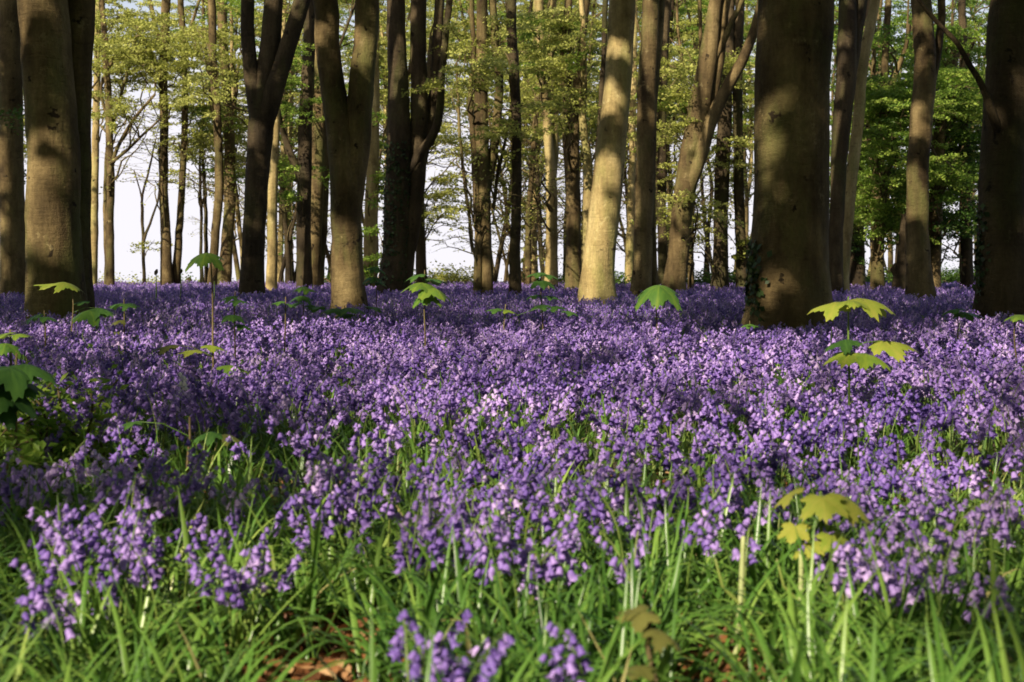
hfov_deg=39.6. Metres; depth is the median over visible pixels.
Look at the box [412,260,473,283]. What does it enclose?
bramble bush
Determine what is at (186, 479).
bluebell
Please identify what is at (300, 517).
bluebell
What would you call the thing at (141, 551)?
bluebell
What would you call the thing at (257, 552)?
bluebell
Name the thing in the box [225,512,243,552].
bluebell
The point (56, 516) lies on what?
bluebell
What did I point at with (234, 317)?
sycamore seedling
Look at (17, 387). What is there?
sycamore seedling
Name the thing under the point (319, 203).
beech tree
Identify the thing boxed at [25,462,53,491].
bluebell
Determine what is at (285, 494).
bluebell
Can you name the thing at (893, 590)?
bluebell
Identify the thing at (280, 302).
sycamore seedling
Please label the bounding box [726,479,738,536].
bluebell
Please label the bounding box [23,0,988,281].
sky
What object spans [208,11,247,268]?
young tree
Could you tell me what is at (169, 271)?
beech tree
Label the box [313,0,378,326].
beech tree
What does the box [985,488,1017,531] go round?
bluebell
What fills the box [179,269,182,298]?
budding plant
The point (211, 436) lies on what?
sycamore seedling
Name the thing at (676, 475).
bluebell
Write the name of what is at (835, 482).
bluebell
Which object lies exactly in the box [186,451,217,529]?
bluebell
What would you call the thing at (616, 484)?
bluebell
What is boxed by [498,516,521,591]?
bluebell
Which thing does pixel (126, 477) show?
bluebell
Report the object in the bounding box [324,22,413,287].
beech tree
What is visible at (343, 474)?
bluebell
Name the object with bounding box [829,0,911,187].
beech tree
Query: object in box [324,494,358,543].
bluebell
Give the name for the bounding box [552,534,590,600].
bluebell
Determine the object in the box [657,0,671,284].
tree
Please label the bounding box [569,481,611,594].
bluebell
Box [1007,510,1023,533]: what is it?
bluebell
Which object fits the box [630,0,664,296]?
beech tree
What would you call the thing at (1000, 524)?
bluebell
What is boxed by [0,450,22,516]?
bluebell
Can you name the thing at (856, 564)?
bluebell
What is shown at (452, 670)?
bluebell
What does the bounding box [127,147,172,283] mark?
young tree
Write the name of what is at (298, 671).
leaf litter
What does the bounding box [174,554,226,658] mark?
bluebell
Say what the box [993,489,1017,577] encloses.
bluebell
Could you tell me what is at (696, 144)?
beech tree
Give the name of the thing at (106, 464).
bluebell
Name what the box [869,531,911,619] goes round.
bluebell
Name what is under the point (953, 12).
young tree
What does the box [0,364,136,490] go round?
leafy herb
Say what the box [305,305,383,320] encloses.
sycamore seedling
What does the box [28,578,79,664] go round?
bluebell
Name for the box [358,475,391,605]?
bluebell
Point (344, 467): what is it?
bluebell
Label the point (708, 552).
bluebell
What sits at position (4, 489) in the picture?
bluebell
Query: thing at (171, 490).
bluebell
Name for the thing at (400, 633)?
bluebell
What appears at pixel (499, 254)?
young tree
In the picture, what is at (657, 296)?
sycamore seedling
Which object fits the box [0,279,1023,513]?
bluebell drift
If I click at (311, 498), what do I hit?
bluebell
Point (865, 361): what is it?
sycamore seedling
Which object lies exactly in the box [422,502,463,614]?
bluebell
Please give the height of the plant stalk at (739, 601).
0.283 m
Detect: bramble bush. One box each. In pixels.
[98,270,125,281]
[122,271,159,285]
[181,272,239,282]
[324,269,330,282]
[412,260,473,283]
[412,264,449,282]
[498,268,564,285]
[615,264,630,284]
[686,266,735,283]
[698,266,735,284]
[865,264,948,283]
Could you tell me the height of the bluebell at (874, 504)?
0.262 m
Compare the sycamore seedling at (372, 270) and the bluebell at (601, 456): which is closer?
the bluebell at (601, 456)
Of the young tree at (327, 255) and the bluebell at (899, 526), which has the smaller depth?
the bluebell at (899, 526)
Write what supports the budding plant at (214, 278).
on the ground
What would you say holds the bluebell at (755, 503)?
on the leaf litter
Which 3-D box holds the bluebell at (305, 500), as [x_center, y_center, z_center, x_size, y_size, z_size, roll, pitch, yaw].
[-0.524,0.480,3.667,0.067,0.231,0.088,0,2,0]
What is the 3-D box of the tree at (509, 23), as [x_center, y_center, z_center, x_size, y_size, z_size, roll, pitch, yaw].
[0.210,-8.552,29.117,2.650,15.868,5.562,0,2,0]
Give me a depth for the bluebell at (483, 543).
3.00 m
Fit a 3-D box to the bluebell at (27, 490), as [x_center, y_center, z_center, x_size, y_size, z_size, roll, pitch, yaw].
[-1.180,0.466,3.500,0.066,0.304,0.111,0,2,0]
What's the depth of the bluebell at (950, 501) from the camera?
3.55 m
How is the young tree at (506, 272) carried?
on the ground
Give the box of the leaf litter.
[0,456,1019,681]
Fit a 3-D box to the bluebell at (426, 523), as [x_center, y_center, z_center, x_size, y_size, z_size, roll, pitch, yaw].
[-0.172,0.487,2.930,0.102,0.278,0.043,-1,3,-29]
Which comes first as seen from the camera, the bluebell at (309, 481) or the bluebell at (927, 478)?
the bluebell at (309, 481)
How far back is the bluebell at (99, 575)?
2.82 m
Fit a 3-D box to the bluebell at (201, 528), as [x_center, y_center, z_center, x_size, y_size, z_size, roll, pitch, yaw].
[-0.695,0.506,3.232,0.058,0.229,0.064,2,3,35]
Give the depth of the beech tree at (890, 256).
59.58 m
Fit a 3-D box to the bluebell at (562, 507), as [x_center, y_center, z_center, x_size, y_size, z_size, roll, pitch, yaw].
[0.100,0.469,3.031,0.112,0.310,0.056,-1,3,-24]
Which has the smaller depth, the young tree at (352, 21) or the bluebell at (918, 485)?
the bluebell at (918, 485)
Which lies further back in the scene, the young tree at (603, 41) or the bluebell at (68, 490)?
the young tree at (603, 41)
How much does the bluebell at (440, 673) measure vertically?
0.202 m
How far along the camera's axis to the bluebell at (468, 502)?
3.56 m
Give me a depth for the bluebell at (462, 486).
3.55 m
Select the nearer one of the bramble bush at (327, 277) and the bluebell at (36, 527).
the bluebell at (36, 527)
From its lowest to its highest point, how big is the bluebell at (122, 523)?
0.327 m
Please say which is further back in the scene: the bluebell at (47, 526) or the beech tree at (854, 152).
the beech tree at (854, 152)
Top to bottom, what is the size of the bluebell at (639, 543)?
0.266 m
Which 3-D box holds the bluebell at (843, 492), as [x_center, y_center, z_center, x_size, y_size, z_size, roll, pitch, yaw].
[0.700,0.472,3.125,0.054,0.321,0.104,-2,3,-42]
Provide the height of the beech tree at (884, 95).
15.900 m
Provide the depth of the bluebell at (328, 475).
3.66 m
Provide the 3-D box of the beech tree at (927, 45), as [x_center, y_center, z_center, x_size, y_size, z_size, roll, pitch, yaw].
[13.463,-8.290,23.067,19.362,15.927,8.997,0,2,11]
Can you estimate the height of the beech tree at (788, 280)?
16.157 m
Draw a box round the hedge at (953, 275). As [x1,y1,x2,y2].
[941,262,975,282]
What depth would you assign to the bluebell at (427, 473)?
3.73 m
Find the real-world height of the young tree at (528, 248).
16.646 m
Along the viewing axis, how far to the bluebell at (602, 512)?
3.12 m
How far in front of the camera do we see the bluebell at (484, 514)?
2.95 m
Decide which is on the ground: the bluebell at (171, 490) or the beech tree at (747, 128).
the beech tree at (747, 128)
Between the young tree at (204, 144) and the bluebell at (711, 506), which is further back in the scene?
the young tree at (204, 144)
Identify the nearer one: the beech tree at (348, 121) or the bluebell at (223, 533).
the bluebell at (223, 533)
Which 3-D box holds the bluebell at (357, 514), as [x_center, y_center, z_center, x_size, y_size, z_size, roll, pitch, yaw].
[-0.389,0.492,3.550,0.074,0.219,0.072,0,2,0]
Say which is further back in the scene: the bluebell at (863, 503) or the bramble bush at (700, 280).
the bramble bush at (700, 280)
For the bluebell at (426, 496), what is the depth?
3.52 m
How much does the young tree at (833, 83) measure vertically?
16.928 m
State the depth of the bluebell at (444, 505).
3.30 m
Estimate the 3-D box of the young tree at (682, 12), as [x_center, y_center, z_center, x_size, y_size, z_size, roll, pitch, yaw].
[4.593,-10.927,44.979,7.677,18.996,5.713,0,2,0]
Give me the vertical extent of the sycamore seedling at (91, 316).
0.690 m
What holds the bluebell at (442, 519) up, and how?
on the leaf litter
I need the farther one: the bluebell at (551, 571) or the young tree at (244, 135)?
the young tree at (244, 135)
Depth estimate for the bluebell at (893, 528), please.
2.74 m
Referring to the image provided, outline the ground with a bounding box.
[3,298,1023,681]
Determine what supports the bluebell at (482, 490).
on the ground
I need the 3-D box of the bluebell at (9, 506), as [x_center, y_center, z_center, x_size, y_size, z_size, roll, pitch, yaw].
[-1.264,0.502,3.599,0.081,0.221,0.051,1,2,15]
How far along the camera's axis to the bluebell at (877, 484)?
3.51 m
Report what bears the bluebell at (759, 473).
on the ground
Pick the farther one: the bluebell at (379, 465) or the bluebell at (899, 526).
the bluebell at (379, 465)
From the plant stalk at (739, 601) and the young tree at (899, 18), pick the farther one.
the young tree at (899, 18)
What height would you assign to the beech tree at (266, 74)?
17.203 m
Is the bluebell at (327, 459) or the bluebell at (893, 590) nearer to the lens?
the bluebell at (893, 590)
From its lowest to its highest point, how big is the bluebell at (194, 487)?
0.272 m
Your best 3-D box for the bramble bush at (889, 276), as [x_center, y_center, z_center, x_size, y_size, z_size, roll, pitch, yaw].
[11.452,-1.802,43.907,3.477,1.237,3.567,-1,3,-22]
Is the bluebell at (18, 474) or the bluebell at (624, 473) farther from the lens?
the bluebell at (624, 473)
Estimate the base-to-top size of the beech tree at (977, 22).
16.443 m
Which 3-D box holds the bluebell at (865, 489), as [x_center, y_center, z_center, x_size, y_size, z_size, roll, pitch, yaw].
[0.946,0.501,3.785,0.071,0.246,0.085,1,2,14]
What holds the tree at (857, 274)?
on the ground
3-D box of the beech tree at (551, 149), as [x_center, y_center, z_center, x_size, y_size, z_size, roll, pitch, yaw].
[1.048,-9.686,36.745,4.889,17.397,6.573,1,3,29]
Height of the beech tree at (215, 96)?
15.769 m
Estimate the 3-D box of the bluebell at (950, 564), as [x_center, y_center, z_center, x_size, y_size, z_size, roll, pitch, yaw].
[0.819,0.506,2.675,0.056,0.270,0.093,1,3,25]
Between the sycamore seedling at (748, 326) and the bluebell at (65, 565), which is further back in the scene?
the sycamore seedling at (748, 326)
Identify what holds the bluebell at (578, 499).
on the leaf litter
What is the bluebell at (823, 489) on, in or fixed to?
on the ground
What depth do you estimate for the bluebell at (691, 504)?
3.68 m
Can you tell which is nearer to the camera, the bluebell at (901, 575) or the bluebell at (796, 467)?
the bluebell at (901, 575)
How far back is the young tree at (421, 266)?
39.74 m
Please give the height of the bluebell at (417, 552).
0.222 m
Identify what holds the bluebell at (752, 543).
on the ground
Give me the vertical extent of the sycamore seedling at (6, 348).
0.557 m
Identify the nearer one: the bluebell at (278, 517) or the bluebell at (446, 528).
the bluebell at (446, 528)
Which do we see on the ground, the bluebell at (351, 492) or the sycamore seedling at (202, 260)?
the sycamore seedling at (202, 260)
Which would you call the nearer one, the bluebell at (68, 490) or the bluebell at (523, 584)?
the bluebell at (523, 584)
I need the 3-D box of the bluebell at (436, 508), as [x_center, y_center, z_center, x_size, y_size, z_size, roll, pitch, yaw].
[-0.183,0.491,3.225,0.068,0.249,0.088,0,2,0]
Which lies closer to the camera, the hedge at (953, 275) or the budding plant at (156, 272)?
the budding plant at (156, 272)
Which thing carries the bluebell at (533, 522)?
on the ground
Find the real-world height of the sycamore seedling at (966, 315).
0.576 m
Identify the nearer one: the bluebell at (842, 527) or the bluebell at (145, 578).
the bluebell at (145, 578)
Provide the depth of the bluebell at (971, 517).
3.02 m
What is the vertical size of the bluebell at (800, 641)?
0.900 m
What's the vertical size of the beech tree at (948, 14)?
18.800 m
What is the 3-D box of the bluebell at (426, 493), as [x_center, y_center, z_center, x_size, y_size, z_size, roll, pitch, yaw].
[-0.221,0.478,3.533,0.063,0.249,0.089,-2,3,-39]
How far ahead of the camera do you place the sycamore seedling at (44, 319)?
8.96 m
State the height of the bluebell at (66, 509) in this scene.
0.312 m
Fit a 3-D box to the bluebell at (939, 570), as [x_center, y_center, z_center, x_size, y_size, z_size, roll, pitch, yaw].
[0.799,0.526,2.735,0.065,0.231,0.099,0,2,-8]
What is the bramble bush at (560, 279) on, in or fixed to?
on the ground
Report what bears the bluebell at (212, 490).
on the ground
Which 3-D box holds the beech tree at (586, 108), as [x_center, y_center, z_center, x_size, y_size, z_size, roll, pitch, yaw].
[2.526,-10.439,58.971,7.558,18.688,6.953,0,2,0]
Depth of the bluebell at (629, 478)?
3.69 m
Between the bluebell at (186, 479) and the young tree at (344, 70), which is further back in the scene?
the young tree at (344, 70)
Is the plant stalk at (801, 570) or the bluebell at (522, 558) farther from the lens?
the plant stalk at (801, 570)
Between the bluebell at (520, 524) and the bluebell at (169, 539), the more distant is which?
the bluebell at (520, 524)
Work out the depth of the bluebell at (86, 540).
3.05 m
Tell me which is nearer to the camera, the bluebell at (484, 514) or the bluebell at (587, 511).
the bluebell at (484, 514)
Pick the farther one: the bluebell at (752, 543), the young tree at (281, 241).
the young tree at (281, 241)
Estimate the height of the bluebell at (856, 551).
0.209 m
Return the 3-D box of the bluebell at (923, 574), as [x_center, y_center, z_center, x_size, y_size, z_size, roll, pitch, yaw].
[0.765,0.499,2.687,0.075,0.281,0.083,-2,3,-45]
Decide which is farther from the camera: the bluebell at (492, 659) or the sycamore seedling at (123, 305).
the sycamore seedling at (123, 305)
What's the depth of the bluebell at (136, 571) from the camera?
2.67 m
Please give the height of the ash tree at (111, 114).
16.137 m
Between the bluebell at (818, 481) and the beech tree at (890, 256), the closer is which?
the bluebell at (818, 481)
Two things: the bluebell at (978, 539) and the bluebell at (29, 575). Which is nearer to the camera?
the bluebell at (29, 575)
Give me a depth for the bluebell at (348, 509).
3.40 m
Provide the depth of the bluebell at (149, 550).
2.82 m
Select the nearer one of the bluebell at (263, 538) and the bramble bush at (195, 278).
the bluebell at (263, 538)
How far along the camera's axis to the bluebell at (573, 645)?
2.11 m
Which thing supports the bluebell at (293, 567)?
on the ground
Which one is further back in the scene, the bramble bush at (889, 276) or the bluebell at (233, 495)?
the bramble bush at (889, 276)
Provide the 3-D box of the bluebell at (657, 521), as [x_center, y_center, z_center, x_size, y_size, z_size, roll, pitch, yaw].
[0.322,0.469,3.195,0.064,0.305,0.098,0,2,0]
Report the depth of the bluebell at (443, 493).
3.47 m
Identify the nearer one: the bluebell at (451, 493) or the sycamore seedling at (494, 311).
the bluebell at (451, 493)
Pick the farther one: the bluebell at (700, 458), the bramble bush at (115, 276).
the bramble bush at (115, 276)
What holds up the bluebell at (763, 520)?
on the leaf litter
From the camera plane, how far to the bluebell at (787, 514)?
3.36 m
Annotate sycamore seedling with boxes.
[0,329,32,365]
[0,353,59,444]
[3,457,41,526]
[24,310,59,351]
[34,282,113,348]
[107,299,140,351]
[121,416,241,473]
[151,253,248,385]
[221,292,251,362]
[271,297,295,357]
[289,284,315,320]
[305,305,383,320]
[363,264,384,316]
[401,270,453,381]
[487,304,577,329]
[526,272,566,329]
[615,604,681,681]
[634,284,681,339]
[742,321,758,334]
[772,486,870,618]
[807,296,916,456]
[941,308,982,339]
[1005,314,1023,362]
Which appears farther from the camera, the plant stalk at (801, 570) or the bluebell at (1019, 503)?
the bluebell at (1019, 503)
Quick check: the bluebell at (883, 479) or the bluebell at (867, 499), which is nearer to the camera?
the bluebell at (867, 499)
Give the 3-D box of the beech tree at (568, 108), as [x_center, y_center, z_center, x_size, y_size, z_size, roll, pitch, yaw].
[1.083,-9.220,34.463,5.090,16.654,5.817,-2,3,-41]
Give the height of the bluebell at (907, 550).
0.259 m
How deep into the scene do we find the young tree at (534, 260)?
42.83 m
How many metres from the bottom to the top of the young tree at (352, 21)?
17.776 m
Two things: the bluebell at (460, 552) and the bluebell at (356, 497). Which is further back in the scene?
the bluebell at (356, 497)
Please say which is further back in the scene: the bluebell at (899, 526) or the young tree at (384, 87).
the young tree at (384, 87)
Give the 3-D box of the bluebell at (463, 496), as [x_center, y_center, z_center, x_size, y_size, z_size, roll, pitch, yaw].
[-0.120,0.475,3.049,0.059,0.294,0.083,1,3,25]
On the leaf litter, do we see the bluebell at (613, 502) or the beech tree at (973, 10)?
the bluebell at (613, 502)
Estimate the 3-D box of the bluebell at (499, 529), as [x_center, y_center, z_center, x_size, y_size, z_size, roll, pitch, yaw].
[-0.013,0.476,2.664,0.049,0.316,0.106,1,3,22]
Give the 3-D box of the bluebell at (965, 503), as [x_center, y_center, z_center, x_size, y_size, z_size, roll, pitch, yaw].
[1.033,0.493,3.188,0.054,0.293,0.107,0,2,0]
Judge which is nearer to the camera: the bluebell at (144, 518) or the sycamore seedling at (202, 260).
the bluebell at (144, 518)
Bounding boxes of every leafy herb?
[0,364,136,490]
[0,423,89,529]
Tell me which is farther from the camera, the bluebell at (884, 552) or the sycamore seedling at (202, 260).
the sycamore seedling at (202, 260)
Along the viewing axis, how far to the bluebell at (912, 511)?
3.14 m
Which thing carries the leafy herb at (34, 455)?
on the ground
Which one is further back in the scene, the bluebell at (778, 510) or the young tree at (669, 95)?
the young tree at (669, 95)
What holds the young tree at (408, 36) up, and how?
on the ground
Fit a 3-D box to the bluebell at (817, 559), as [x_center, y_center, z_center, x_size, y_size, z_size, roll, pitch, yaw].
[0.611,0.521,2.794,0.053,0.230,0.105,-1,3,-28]
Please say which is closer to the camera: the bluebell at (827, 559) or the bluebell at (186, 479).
the bluebell at (827, 559)
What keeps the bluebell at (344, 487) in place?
on the leaf litter
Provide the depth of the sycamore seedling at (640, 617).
2.12 m
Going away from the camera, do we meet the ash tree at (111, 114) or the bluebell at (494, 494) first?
the bluebell at (494, 494)
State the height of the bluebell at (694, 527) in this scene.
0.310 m
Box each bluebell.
[0,280,1023,681]
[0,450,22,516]
[0,465,27,491]
[0,468,14,505]
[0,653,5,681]
[1,497,26,547]
[7,473,34,523]
[9,558,69,660]
[10,473,32,538]
[13,584,44,681]
[16,467,42,561]
[22,508,57,555]
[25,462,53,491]
[27,512,90,629]
[27,582,79,664]
[28,507,86,592]
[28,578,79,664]
[34,503,65,568]
[34,535,78,602]
[37,479,52,510]
[43,524,83,644]
[55,580,93,672]
[59,478,86,524]
[59,498,112,605]
[62,502,77,531]
[67,528,96,594]
[71,508,121,633]
[72,459,87,521]
[77,520,101,586]
[80,445,119,512]
[80,505,125,548]
[82,530,131,649]
[83,542,125,604]
[89,449,105,506]
[90,464,128,506]
[90,465,127,553]
[90,562,121,649]
[95,477,115,527]
[95,503,142,631]
[97,462,134,541]
[99,496,150,625]
[101,529,160,656]
[108,529,145,609]
[109,462,131,530]
[109,480,133,591]
[111,544,154,643]
[113,501,151,638]
[116,460,138,484]
[117,523,143,568]
[119,510,155,598]
[122,511,147,610]
[124,557,160,638]
[128,472,144,602]
[133,511,163,613]
[142,456,168,499]
[144,536,172,586]
[148,476,176,509]
[152,484,178,525]
[153,489,174,537]
[153,535,184,615]
[159,490,192,567]
[162,478,200,576]
[170,512,203,579]
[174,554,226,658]
[177,372,188,413]
[178,452,206,493]
[180,453,206,508]
[182,533,207,644]
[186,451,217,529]
[194,515,215,602]
[199,466,227,536]
[206,552,241,668]
[207,529,233,652]
[217,474,239,505]
[221,566,252,658]
[223,478,256,528]
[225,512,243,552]
[229,499,252,539]
[232,549,257,663]
[238,541,264,640]
[244,550,273,641]
[250,473,269,517]
[250,526,272,633]
[264,496,293,598]
[268,553,303,631]
[269,484,298,554]
[287,504,313,599]
[288,494,325,583]
[288,517,311,554]
[294,460,328,547]
[297,482,319,512]
[304,460,342,553]
[306,494,334,543]
[310,454,332,515]
[310,492,344,538]
[313,481,343,567]
[314,452,340,514]
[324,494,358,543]
[332,446,360,547]
[333,484,360,582]
[338,470,364,540]
[339,461,365,545]
[341,477,352,553]
[343,517,373,587]
[344,495,368,547]
[347,472,375,595]
[350,459,380,538]
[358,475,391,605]
[359,470,380,551]
[361,473,381,498]
[362,461,383,509]
[378,490,405,560]
[386,609,428,681]
[388,453,422,519]
[391,528,413,632]
[394,513,421,622]
[395,625,424,680]
[398,494,428,608]
[404,512,446,625]
[405,474,434,526]
[405,534,428,572]
[406,464,442,499]
[407,640,444,681]
[409,485,439,513]
[416,501,441,554]
[419,478,442,570]
[419,493,437,519]
[422,447,447,490]
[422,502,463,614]
[424,528,446,602]
[430,609,473,662]
[433,489,467,589]
[433,655,449,680]
[435,647,480,681]
[437,493,468,588]
[438,502,470,539]
[439,482,455,516]
[440,482,471,517]
[442,488,463,592]
[444,658,460,677]
[445,522,472,566]
[450,528,491,627]
[452,505,474,604]
[457,499,496,612]
[459,490,481,603]
[463,497,480,523]
[464,522,492,571]
[464,528,505,619]
[465,543,498,634]
[468,632,506,666]
[468,632,516,681]
[469,486,486,513]
[474,486,500,529]
[474,646,505,677]
[478,474,522,535]
[480,475,522,548]
[490,514,520,616]
[493,487,528,533]
[493,489,519,582]
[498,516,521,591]
[503,528,548,623]
[504,481,524,548]
[511,489,545,578]
[512,470,541,541]
[514,553,543,598]
[519,473,539,530]
[521,554,546,652]
[523,508,548,548]
[526,537,574,650]
[529,518,578,663]
[531,479,572,553]
[535,458,564,526]
[536,490,579,620]
[537,651,584,681]
[540,515,572,625]
[544,622,594,681]
[551,529,581,613]
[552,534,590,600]
[565,509,590,579]
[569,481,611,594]
[569,485,603,549]
[572,477,596,593]
[574,501,610,588]
[576,477,628,556]
[577,459,612,563]
[583,441,607,479]
[589,495,625,555]
[590,528,629,584]
[607,473,625,538]
[611,520,650,574]
[614,465,652,543]
[615,515,641,589]
[616,458,647,542]
[617,486,634,518]
[619,464,641,502]
[624,474,646,533]
[628,496,654,527]
[628,514,664,548]
[644,480,665,590]
[662,466,693,513]
[667,513,702,579]
[669,468,695,522]
[673,482,706,534]
[676,456,696,564]
[680,487,704,556]
[680,501,730,627]
[693,509,739,619]
[695,455,721,482]
[698,465,722,585]
[698,473,739,564]
[699,495,721,599]
[701,514,724,612]
[706,480,721,521]
[716,462,748,521]
[716,502,746,578]
[718,458,737,526]
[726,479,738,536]
[728,485,755,572]
[733,504,762,639]
[740,495,778,537]
[751,466,782,538]
[751,488,780,534]
[756,466,780,551]
[771,491,793,558]
[783,511,818,540]
[787,454,814,494]
[798,545,836,660]
[803,483,817,528]
[807,485,856,568]
[809,461,835,496]
[814,475,834,513]
[815,515,859,557]
[819,452,841,487]
[820,548,858,618]
[824,549,852,572]
[827,550,860,627]
[828,472,848,493]
[833,541,862,600]
[834,467,855,525]
[837,554,873,610]
[838,480,879,597]
[843,538,887,660]
[843,542,882,624]
[843,544,901,624]
[847,491,873,532]
[847,526,874,562]
[853,476,885,531]
[854,518,899,615]
[856,521,888,566]
[858,485,880,503]
[862,455,903,522]
[862,494,888,539]
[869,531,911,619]
[869,547,916,654]
[873,497,898,537]
[876,508,908,557]
[877,566,904,615]
[879,570,913,616]
[887,547,922,656]
[892,504,912,556]
[897,480,936,573]
[898,541,948,597]
[901,495,923,546]
[902,477,927,519]
[906,494,949,547]
[906,529,938,672]
[913,541,933,633]
[913,559,945,634]
[916,502,960,607]
[920,473,950,522]
[925,481,957,532]
[926,476,975,532]
[927,483,956,522]
[928,504,986,598]
[933,536,966,612]
[950,579,986,666]
[953,526,988,593]
[956,528,988,580]
[961,493,982,571]
[964,486,1005,611]
[965,463,985,542]
[966,561,1000,678]
[967,477,1003,566]
[969,472,990,517]
[980,574,1018,649]
[985,488,1017,527]
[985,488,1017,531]
[987,501,1004,544]
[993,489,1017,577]
[996,512,1012,550]
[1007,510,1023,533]
[1010,487,1023,528]
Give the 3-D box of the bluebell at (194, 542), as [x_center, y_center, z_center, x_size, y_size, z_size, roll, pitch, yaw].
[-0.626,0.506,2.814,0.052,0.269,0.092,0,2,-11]
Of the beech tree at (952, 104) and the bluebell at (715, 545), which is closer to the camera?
the bluebell at (715, 545)
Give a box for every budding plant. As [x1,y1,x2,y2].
[154,269,157,299]
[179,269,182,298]
[213,276,215,298]
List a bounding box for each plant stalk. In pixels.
[714,536,745,657]
[776,551,803,604]
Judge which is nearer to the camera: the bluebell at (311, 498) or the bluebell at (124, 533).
the bluebell at (124, 533)
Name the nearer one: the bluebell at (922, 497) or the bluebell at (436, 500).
the bluebell at (436, 500)
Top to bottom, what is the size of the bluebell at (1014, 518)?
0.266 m
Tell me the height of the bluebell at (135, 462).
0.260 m
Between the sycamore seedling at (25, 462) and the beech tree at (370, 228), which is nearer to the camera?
the sycamore seedling at (25, 462)
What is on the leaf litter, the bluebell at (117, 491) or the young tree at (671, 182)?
the bluebell at (117, 491)
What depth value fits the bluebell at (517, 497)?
3.33 m
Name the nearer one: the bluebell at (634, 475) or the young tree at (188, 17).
the bluebell at (634, 475)
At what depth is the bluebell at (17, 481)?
3.76 m
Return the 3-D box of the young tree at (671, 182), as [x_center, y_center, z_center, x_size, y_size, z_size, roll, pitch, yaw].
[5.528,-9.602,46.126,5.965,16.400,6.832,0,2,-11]
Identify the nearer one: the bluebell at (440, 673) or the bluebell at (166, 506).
the bluebell at (440, 673)
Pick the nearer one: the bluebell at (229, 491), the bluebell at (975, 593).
the bluebell at (975, 593)
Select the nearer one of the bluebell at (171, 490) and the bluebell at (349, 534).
the bluebell at (349, 534)
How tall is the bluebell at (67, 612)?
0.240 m
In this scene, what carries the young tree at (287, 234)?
on the ground
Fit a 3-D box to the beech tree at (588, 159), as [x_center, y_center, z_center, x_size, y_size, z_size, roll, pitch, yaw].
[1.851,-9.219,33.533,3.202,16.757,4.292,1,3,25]
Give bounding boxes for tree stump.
[890,213,905,290]
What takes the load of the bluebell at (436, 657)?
on the ground
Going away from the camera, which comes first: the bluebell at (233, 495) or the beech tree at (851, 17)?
the bluebell at (233, 495)
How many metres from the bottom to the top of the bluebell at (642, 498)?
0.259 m
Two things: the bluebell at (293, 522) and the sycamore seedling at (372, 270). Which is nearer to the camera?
the bluebell at (293, 522)
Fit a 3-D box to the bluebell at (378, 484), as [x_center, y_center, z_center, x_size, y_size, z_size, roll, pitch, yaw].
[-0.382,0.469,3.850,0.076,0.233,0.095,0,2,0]
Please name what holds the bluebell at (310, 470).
on the leaf litter
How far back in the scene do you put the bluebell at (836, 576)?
2.62 m
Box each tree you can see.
[0,0,94,307]
[17,0,96,333]
[23,95,26,176]
[91,0,146,284]
[91,0,199,285]
[93,0,231,285]
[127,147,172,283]
[129,0,297,281]
[153,0,291,236]
[154,72,245,284]
[157,0,246,284]
[165,0,410,289]
[186,9,349,247]
[188,0,261,284]
[189,0,379,283]
[192,9,387,277]
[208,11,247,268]
[237,0,346,237]
[238,0,310,299]
[238,0,409,279]
[245,0,297,282]
[257,3,455,275]
[265,42,314,290]
[270,0,329,287]
[311,50,328,287]
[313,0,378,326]
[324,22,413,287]
[338,0,503,230]
[341,0,453,277]
[345,0,468,273]
[377,0,452,296]
[380,0,707,280]
[401,0,556,295]
[405,0,597,286]
[406,0,493,283]
[409,1,563,281]
[426,0,630,279]
[427,0,601,281]
[442,0,683,278]
[445,0,597,273]
[458,0,554,293]
[488,0,598,289]
[492,0,641,270]
[497,1,562,283]
[505,0,601,289]
[505,0,639,229]
[516,0,717,250]
[530,0,606,261]
[544,0,756,252]
[558,23,745,226]
[572,0,708,250]
[577,0,635,305]
[579,0,754,257]
[587,0,752,278]
[594,0,607,160]
[624,0,672,282]
[628,0,702,251]
[628,0,753,289]
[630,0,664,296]
[637,0,756,277]
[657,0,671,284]
[662,0,757,292]
[673,0,755,261]
[675,0,755,288]
[691,1,756,273]
[701,0,753,287]
[741,0,835,336]
[828,0,867,293]
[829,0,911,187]
[829,0,912,288]
[829,0,951,288]
[829,0,958,275]
[829,14,945,207]
[830,3,948,274]
[830,6,947,278]
[833,0,985,250]
[835,0,981,232]
[843,0,879,290]
[874,24,985,286]
[890,0,989,273]
[892,0,989,228]
[905,0,945,302]
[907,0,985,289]
[917,0,1023,323]
[947,0,988,271]
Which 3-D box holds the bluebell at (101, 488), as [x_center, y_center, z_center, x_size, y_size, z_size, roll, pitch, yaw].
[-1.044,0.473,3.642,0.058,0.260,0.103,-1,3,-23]
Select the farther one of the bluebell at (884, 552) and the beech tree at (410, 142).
the beech tree at (410, 142)
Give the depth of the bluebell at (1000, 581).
2.51 m
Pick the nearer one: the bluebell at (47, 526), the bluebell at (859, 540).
the bluebell at (47, 526)
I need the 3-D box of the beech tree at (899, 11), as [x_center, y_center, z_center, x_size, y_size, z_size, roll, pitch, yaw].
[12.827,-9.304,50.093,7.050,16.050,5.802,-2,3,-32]
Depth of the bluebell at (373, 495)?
3.45 m

